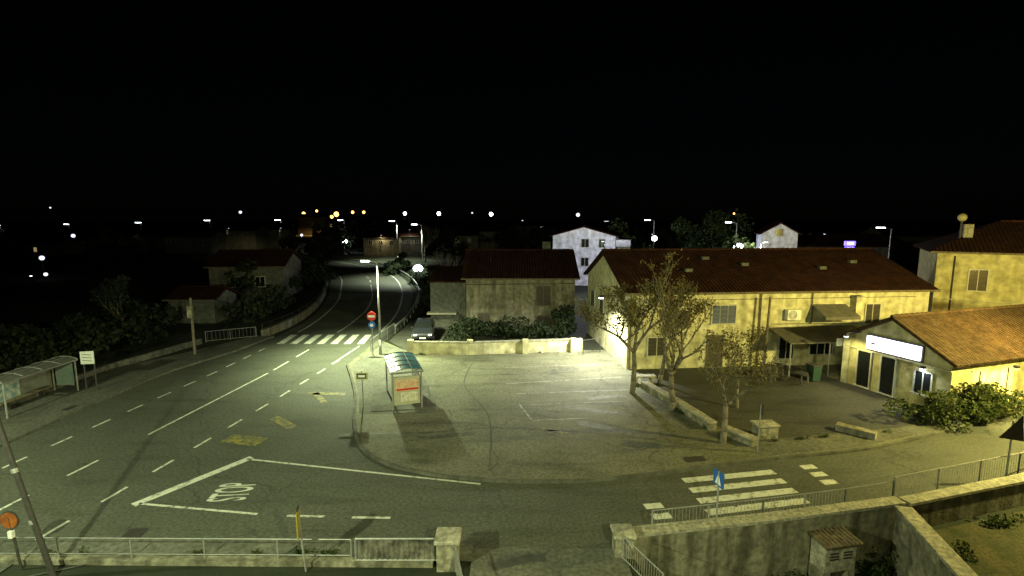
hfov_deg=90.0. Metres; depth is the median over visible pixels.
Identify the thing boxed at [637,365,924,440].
yard paving
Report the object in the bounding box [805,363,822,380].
wheelie bin
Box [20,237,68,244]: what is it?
roof front
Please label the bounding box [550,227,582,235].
roof
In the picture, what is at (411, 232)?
roof front
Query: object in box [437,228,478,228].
ridge tiles
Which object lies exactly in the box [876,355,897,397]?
window frame
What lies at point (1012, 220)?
ridge tiles
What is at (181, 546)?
pavement
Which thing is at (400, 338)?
house driveway
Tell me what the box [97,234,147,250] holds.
walls
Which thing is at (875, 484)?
steel railing
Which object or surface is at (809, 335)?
canopy roof
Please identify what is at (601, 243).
window pane
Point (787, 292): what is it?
gutter
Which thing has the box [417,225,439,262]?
bare tree
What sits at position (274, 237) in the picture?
walls
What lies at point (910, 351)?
lightbox sign
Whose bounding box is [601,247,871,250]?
ridge tiles
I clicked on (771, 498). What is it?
steel railing
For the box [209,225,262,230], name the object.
roof front
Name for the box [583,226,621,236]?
roof
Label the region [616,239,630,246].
balcony block
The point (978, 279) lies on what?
window pane
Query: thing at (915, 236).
gutter
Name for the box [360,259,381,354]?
street lamp
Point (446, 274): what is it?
annex roof
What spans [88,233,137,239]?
roof front
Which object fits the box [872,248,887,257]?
walls
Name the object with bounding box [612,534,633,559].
shaft
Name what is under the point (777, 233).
window pane
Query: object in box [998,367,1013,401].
side door
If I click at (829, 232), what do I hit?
roof front
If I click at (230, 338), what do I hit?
garden fence
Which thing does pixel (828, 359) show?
canopy posts
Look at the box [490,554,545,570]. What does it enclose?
driveway patch
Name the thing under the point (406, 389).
bus shelter
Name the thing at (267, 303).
roadside hedge
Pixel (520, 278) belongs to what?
gutter
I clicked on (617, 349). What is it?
walls
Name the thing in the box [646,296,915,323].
cables
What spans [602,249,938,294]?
roof front
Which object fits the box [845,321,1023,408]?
walls
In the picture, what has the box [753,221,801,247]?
gabled cottage
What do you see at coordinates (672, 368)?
autumn tree
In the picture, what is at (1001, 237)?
roof front
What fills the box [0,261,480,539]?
road marking lines
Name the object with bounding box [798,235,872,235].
ridge tiles
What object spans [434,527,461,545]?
cap
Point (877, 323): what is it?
roof
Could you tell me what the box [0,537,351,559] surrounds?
fence
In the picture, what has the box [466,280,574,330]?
walls
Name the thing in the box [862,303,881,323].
window frame
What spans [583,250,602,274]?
roof back
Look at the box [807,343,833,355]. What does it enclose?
window frame
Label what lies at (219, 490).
stop lettering
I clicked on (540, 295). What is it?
window pane
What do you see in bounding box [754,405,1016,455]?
pavement strip
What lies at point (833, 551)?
masonry utility housing
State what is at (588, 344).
iron gate
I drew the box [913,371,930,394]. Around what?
window pane
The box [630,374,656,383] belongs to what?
stone bench
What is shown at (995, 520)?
courtyard weeds
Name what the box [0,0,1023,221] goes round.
sky
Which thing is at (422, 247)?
street lamp
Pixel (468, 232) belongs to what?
roof front
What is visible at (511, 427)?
tarmac seam
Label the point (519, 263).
roof front
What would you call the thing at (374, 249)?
walls
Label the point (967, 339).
roof
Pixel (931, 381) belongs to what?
window frame
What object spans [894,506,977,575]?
coping
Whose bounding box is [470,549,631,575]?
driveway
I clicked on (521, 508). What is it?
road seam
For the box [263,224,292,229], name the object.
roof front
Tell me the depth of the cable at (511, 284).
45.47 m
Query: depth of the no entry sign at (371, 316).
36.98 m
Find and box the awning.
[813,304,860,319]
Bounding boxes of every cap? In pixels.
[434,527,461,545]
[610,524,636,539]
[850,295,864,297]
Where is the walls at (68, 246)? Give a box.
[17,238,83,255]
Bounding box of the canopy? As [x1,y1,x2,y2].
[427,311,456,314]
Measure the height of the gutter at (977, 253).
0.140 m
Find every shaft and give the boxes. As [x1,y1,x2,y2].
[436,545,459,571]
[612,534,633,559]
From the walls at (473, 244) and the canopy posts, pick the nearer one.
the canopy posts
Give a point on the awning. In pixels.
(836, 311)
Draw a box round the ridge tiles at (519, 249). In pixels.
[466,249,572,249]
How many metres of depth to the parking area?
24.79 m
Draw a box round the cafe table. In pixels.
[794,371,808,385]
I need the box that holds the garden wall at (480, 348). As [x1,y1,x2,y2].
[413,340,582,354]
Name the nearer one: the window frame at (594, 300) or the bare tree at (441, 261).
the window frame at (594, 300)
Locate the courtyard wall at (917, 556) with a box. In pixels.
[889,511,954,575]
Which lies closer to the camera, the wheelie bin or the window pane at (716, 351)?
the wheelie bin
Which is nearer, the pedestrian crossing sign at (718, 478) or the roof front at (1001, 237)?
the pedestrian crossing sign at (718, 478)
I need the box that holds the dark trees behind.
[608,208,938,248]
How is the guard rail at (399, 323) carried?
on the road asphalt
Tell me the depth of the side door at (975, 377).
26.27 m
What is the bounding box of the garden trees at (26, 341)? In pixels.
[0,294,180,373]
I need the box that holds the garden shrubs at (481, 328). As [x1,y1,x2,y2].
[446,304,577,340]
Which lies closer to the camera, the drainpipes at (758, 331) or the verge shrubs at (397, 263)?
the drainpipes at (758, 331)
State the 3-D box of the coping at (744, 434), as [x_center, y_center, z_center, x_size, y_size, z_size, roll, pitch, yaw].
[10.300,6.538,23.135,0.430,0.078,1.526,-5,9,-31]
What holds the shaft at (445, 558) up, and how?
on the ground at (30, 293)
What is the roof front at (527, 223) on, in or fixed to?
attached to the walls at (528, 229)
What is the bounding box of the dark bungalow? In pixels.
[203,249,304,298]
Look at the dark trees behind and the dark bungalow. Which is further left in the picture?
the dark bungalow
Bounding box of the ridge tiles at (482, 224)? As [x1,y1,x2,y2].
[462,224,505,224]
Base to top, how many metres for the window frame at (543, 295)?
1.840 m
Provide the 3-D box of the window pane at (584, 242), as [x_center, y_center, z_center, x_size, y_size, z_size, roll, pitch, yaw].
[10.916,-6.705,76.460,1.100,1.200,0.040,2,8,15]
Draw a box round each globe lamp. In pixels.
[39,256,44,275]
[413,265,422,279]
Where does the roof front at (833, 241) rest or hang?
attached to the walls at (883, 251)
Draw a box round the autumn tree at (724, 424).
[694,339,789,443]
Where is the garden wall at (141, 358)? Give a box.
[0,338,201,409]
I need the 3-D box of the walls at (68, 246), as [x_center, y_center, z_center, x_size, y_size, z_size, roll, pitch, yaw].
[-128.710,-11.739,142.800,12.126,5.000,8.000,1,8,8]
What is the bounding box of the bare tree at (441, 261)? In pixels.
[432,252,463,265]
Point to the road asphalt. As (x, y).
(582, 515)
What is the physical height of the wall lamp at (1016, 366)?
0.210 m
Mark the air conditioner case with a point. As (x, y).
(797, 312)
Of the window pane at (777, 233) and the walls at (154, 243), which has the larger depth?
the walls at (154, 243)
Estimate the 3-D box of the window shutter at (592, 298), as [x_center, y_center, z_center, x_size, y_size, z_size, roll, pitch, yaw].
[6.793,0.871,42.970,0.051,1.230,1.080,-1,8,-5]
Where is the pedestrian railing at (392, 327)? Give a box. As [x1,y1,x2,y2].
[370,323,394,348]
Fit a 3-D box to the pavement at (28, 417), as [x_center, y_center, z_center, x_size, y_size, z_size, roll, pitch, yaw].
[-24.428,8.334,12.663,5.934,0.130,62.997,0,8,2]
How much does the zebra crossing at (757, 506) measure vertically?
0.001 m
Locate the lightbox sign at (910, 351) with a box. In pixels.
[866,335,921,360]
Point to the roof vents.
(747, 264)
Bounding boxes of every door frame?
[971,368,988,371]
[1000,364,1015,367]
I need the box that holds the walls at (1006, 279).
[917,249,1023,311]
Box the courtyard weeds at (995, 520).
[772,513,1023,575]
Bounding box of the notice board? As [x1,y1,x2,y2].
[79,351,97,389]
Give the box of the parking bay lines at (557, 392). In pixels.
[503,364,627,420]
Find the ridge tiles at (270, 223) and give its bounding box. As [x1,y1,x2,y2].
[248,223,292,223]
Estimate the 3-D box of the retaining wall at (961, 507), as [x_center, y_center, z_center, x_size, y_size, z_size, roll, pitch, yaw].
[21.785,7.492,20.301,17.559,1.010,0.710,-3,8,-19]
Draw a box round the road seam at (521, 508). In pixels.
[1,345,1018,575]
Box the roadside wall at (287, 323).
[261,280,327,335]
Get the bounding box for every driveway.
[390,320,449,350]
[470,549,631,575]
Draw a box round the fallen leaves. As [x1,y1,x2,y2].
[424,354,811,470]
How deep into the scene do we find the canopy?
45.89 m
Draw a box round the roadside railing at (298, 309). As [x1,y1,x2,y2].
[262,278,326,329]
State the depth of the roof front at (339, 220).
258.29 m
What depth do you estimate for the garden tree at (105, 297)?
41.47 m
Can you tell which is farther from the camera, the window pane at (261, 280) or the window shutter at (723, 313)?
the window pane at (261, 280)
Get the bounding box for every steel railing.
[651,488,846,523]
[846,481,894,495]
[892,451,1023,496]
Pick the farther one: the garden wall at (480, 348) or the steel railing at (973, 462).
the garden wall at (480, 348)
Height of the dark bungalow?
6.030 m
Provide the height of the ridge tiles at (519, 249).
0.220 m
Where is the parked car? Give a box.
[411,318,435,339]
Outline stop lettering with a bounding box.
[206,483,255,501]
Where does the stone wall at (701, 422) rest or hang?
on the parking area
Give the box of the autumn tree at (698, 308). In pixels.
[655,288,709,383]
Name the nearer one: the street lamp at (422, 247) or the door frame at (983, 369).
the door frame at (983, 369)
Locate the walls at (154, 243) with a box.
[147,237,164,248]
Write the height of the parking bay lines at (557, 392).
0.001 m
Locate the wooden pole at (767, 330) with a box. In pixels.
[763,297,771,370]
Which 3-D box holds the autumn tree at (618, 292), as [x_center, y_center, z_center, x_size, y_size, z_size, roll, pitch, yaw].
[6.622,2.103,27.476,6.723,8.530,5.241,0,8,0]
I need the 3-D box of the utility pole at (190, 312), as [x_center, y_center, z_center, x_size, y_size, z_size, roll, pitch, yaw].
[-23.400,2.811,37.426,0.350,4.200,0.375,0,8,0]
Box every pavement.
[0,336,273,446]
[26,538,472,560]
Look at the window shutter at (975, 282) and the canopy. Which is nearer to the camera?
the window shutter at (975, 282)
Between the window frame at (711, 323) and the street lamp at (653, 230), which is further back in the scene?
the street lamp at (653, 230)
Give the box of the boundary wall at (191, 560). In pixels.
[0,554,433,567]
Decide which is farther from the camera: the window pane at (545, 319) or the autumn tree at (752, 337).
the window pane at (545, 319)
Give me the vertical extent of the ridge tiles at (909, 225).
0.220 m
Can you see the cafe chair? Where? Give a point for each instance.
(780, 365)
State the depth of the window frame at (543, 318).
45.88 m
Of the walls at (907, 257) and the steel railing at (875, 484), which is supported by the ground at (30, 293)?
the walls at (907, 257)
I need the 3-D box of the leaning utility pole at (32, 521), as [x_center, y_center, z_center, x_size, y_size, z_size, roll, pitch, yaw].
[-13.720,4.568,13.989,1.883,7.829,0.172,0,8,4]
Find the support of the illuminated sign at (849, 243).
on the ground at (30, 293)
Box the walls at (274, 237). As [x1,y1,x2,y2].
[269,226,295,247]
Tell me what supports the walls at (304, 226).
on the ground at (30, 293)
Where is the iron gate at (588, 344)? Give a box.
[582,338,600,354]
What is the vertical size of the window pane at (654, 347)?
1.200 m
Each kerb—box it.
[346,364,1019,483]
[371,385,435,411]
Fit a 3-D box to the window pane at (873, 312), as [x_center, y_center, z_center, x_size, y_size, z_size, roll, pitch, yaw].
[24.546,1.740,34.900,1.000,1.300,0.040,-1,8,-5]
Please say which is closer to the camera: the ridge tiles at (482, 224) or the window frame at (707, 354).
the window frame at (707, 354)
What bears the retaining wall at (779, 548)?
on the ground at (30, 293)
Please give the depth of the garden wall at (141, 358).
35.05 m
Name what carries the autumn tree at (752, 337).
on the ground at (30, 293)
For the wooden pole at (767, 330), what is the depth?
33.43 m
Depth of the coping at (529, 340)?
37.76 m
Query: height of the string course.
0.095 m
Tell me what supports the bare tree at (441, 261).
on the ground at (30, 293)
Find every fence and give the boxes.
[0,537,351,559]
[205,327,256,340]
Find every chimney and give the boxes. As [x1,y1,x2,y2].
[542,242,550,248]
[851,297,862,314]
[962,224,973,237]
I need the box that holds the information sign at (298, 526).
[295,505,306,571]
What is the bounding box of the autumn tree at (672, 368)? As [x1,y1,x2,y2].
[636,269,724,411]
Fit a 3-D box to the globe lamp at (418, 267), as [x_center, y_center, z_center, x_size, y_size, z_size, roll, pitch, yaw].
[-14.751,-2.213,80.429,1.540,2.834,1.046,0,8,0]
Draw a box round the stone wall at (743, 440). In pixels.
[727,431,756,446]
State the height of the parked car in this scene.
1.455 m
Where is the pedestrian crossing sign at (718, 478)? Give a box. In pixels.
[713,467,724,519]
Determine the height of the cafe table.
0.760 m
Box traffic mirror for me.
[0,511,22,568]
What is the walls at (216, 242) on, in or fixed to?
on the ground at (30, 293)
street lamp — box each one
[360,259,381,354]
[412,224,422,265]
[644,219,654,247]
[725,221,737,246]
[876,226,891,258]
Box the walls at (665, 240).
[658,228,684,248]
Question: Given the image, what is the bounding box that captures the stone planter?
[750,419,780,439]
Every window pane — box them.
[255,277,264,285]
[479,313,489,324]
[537,286,549,304]
[538,316,548,325]
[581,239,588,246]
[581,258,587,265]
[599,239,604,246]
[648,338,662,355]
[707,336,722,366]
[712,307,735,320]
[775,229,782,235]
[779,338,792,357]
[810,343,831,353]
[856,350,870,387]
[865,304,879,321]
[879,356,894,395]
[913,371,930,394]
[968,270,987,290]
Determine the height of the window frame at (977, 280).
1.640 m
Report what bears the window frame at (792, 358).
attached to the walls at (617, 349)
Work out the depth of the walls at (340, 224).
257.74 m
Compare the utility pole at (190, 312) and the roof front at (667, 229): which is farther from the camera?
the roof front at (667, 229)
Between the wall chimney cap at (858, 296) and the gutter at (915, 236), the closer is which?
the wall chimney cap at (858, 296)
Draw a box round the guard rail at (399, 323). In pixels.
[350,259,419,333]
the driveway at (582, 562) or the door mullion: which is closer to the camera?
the driveway at (582, 562)
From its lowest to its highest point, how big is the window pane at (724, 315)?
1.200 m
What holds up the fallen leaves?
on the parking area
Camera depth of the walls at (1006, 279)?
37.23 m
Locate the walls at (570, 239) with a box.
[553,227,619,285]
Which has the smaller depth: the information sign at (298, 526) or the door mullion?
the information sign at (298, 526)
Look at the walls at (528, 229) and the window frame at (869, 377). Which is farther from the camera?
the walls at (528, 229)
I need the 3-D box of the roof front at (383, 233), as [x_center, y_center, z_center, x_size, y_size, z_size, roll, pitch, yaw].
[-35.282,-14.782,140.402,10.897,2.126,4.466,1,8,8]
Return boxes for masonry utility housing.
[808,526,862,575]
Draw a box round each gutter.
[461,278,579,279]
[625,290,940,294]
[797,247,893,247]
[888,236,941,236]
[930,251,1023,254]
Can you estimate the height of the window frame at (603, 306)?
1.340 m
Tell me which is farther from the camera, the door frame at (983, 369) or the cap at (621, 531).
the door frame at (983, 369)
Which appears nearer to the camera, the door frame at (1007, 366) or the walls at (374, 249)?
the door frame at (1007, 366)
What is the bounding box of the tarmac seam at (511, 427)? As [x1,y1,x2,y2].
[379,357,704,469]
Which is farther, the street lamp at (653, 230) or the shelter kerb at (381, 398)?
the street lamp at (653, 230)
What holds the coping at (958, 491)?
on the retaining wall at (961, 507)
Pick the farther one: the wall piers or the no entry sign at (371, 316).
the wall piers
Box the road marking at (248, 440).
[221,392,345,445]
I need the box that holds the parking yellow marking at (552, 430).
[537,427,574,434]
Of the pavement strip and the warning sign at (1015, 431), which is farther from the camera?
the pavement strip
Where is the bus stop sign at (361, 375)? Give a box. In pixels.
[356,370,367,406]
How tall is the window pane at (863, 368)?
2.100 m
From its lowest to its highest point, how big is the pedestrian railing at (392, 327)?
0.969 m
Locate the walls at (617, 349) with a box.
[587,256,929,368]
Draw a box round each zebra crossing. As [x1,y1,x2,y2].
[277,335,370,343]
[643,464,838,519]
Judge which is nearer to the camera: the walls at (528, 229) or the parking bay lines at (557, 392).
the parking bay lines at (557, 392)
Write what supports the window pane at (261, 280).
in the dark bungalow
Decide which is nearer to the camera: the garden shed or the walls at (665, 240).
the garden shed
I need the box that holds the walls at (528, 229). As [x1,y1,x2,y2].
[509,227,539,233]
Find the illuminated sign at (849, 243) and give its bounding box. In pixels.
[844,241,855,247]
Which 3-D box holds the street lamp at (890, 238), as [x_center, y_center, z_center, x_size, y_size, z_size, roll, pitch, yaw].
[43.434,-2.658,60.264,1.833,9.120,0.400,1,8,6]
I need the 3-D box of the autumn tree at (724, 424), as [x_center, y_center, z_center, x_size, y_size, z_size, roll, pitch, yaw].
[9.510,4.809,22.545,3.564,4.554,4.343,-2,8,-13]
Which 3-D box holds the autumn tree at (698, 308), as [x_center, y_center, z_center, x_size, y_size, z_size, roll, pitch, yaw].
[10.091,2.973,30.467,3.128,6.036,5.357,3,8,24]
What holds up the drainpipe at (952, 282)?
attached to the walls at (1006, 279)
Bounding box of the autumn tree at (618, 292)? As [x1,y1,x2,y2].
[572,249,700,393]
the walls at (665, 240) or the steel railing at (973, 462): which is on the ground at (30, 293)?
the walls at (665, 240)
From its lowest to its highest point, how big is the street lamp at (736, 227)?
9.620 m
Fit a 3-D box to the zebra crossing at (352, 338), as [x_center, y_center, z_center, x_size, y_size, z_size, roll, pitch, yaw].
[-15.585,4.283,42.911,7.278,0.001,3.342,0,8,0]
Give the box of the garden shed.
[162,285,239,322]
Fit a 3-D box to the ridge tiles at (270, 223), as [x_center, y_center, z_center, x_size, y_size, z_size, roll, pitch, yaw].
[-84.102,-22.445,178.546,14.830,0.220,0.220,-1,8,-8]
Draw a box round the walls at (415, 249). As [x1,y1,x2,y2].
[401,235,424,255]
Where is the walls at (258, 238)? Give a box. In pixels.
[221,226,269,248]
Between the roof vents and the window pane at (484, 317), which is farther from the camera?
the window pane at (484, 317)
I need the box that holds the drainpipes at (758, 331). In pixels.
[628,293,813,369]
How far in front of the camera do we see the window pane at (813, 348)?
34.91 m
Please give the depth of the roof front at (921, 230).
101.93 m
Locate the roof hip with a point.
(930, 245)
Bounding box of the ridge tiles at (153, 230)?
[135,230,171,230]
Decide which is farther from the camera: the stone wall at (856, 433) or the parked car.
the parked car
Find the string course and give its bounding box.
[935,298,1023,303]
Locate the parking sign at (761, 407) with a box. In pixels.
[756,401,763,451]
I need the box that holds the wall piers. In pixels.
[407,338,576,353]
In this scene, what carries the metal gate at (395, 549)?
on the boundary wall at (191, 560)
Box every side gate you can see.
[455,546,462,575]
[622,536,663,575]
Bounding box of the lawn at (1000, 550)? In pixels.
[935,511,1023,575]
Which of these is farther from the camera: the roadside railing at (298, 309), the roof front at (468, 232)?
the roof front at (468, 232)
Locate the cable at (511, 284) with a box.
[466,283,574,284]
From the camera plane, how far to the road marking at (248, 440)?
23.83 m
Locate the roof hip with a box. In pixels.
[913,222,994,251]
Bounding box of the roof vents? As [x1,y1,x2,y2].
[684,256,856,271]
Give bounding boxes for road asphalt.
[0,259,1023,571]
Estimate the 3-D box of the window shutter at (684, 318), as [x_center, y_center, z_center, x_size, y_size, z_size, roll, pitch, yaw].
[11.092,2.101,33.829,1.280,1.140,0.050,-1,8,-5]
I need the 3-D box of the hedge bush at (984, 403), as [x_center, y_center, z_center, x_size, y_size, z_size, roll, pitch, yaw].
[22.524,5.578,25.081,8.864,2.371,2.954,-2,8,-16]
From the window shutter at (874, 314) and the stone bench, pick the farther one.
the window shutter at (874, 314)
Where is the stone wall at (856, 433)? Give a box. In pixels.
[835,426,876,439]
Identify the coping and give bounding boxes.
[413,338,582,342]
[633,496,906,537]
[641,381,716,423]
[727,425,757,440]
[835,422,876,435]
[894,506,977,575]
[899,473,1023,505]
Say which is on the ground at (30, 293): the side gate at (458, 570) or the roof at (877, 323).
the side gate at (458, 570)
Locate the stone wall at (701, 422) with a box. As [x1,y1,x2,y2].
[641,383,716,430]
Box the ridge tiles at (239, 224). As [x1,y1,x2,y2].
[216,224,262,224]
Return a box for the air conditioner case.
[784,309,801,319]
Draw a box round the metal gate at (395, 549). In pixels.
[354,538,435,560]
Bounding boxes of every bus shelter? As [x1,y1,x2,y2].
[0,356,78,418]
[384,352,423,411]
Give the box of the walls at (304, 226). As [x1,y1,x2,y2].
[298,215,329,234]
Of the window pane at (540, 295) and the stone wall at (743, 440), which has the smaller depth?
the stone wall at (743, 440)
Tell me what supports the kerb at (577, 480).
on the ground at (30, 293)
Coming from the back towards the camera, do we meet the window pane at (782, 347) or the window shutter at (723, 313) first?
the window pane at (782, 347)
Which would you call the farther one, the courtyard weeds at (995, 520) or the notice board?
the notice board
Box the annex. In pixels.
[430,282,465,328]
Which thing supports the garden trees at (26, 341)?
on the ground at (30, 293)
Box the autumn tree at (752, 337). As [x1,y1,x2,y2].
[709,321,769,407]
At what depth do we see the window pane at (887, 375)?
28.80 m
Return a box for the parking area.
[348,341,1015,482]
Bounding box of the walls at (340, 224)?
[326,220,355,230]
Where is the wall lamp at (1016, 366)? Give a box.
[1013,365,1019,369]
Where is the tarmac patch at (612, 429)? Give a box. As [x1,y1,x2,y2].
[339,367,657,451]
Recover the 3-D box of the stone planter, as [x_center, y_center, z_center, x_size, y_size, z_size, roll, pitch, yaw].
[11.600,6.512,23.484,1.050,0.700,0.700,-1,8,-6]
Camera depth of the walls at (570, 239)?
76.73 m
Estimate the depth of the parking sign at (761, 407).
21.75 m
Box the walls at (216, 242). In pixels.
[164,232,227,252]
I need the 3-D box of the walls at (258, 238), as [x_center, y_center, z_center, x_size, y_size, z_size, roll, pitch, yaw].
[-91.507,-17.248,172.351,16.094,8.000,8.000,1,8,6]
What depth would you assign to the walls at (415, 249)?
140.20 m
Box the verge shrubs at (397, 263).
[383,252,432,306]
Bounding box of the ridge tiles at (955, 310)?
[890,304,1023,316]
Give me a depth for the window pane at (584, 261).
76.82 m
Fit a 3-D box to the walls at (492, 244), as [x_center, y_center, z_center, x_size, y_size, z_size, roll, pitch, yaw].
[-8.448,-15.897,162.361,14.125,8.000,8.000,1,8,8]
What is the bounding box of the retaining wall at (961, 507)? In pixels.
[905,484,1023,525]
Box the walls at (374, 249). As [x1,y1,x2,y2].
[363,237,400,255]
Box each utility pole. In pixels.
[0,419,56,575]
[186,298,196,353]
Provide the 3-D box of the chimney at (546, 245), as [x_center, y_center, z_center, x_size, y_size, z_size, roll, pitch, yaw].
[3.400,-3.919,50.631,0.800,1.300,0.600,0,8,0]
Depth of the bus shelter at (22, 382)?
28.13 m
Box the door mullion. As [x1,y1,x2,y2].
[1004,367,1009,394]
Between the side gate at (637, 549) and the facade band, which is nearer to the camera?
the side gate at (637, 549)
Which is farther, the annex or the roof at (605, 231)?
the roof at (605, 231)
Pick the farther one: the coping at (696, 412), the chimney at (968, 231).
the chimney at (968, 231)
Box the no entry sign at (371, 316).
[367,311,375,355]
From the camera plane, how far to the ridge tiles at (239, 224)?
171.69 m
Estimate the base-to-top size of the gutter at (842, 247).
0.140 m
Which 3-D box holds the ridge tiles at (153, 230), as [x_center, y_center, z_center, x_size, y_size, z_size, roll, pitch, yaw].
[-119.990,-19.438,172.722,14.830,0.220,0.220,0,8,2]
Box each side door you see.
[971,370,986,385]
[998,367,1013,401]
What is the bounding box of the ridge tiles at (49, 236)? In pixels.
[29,236,69,236]
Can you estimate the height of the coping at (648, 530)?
0.138 m
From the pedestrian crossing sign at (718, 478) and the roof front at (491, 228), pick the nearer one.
the pedestrian crossing sign at (718, 478)
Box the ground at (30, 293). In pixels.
[0,221,1023,575]
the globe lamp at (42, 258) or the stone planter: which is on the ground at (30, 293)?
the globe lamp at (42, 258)
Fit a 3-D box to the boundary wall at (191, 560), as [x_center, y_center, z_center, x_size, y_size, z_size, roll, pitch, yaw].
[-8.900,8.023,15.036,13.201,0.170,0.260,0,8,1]
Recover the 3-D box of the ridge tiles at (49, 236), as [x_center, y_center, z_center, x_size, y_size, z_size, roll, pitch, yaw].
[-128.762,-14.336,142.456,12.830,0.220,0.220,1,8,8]
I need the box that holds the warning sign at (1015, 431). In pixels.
[999,416,1023,475]
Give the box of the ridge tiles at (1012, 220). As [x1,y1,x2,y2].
[1001,220,1023,221]
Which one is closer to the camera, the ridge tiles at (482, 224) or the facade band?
the facade band
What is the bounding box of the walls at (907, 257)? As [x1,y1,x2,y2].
[862,227,937,269]
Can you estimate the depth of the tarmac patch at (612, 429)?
24.19 m
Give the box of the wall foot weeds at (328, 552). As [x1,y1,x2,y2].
[11,350,890,555]
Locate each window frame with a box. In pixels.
[535,285,550,305]
[537,315,549,326]
[590,289,594,307]
[599,299,603,315]
[646,336,666,356]
[705,335,723,367]
[710,304,736,324]
[776,336,794,359]
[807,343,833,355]
[853,349,872,389]
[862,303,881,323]
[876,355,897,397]
[910,368,933,396]
[965,269,989,291]
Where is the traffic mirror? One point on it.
(10, 520)
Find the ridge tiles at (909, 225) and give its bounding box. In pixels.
[871,225,947,225]
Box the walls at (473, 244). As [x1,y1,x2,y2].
[436,236,477,252]
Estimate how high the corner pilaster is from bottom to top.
2.800 m
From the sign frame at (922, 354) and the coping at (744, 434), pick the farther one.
the sign frame at (922, 354)
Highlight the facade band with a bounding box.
[843,344,951,371]
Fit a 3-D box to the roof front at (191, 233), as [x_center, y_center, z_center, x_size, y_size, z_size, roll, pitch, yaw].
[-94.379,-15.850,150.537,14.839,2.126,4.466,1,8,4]
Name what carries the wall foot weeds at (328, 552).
on the ground at (30, 293)
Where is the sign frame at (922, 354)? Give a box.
[866,334,924,362]
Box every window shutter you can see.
[591,290,593,305]
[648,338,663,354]
[675,311,688,327]
[712,306,735,322]
[865,305,879,322]
[968,271,987,290]
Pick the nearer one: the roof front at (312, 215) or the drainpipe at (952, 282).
the drainpipe at (952, 282)
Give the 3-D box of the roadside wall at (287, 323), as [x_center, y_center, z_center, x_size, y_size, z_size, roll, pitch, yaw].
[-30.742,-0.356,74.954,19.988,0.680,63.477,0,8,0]
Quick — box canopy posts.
[788,343,830,375]
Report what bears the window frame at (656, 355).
attached to the walls at (617, 349)
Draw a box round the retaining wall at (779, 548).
[634,506,904,575]
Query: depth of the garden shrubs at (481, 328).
42.40 m
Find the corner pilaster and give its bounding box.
[840,338,850,382]
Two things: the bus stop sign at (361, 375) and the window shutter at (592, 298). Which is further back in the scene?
the window shutter at (592, 298)
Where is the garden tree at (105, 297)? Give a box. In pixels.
[88,274,130,338]
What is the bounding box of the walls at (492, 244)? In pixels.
[478,229,508,248]
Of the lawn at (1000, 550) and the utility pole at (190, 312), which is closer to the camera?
the lawn at (1000, 550)
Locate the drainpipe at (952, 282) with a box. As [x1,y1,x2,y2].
[948,256,955,309]
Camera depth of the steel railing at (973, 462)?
18.75 m
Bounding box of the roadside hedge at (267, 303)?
[219,254,336,328]
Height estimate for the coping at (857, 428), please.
0.078 m
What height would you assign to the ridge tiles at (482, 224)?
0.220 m
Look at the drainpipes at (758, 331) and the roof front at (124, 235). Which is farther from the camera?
the roof front at (124, 235)
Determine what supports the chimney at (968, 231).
on the roof front at (1001, 237)
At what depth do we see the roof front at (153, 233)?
170.73 m
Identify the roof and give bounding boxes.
[427,266,465,282]
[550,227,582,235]
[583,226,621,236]
[769,325,856,343]
[833,316,891,338]
[892,307,1023,367]
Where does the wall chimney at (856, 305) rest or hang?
attached to the walls at (617, 349)
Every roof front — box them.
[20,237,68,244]
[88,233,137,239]
[133,231,169,236]
[163,230,219,237]
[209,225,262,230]
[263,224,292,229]
[297,214,328,216]
[325,219,352,222]
[361,230,404,237]
[393,229,424,235]
[435,229,478,235]
[461,225,508,231]
[461,250,579,277]
[502,221,540,225]
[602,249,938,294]
[662,226,715,233]
[789,226,831,234]
[797,236,892,246]
[809,230,864,234]
[871,226,958,236]
[931,221,1023,252]
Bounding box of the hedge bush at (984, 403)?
[882,380,1023,433]
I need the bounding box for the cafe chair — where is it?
[776,363,783,374]
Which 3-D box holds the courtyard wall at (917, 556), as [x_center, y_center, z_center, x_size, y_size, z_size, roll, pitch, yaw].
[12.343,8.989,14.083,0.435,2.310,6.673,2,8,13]
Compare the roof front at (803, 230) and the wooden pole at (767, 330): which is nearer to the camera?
the wooden pole at (767, 330)

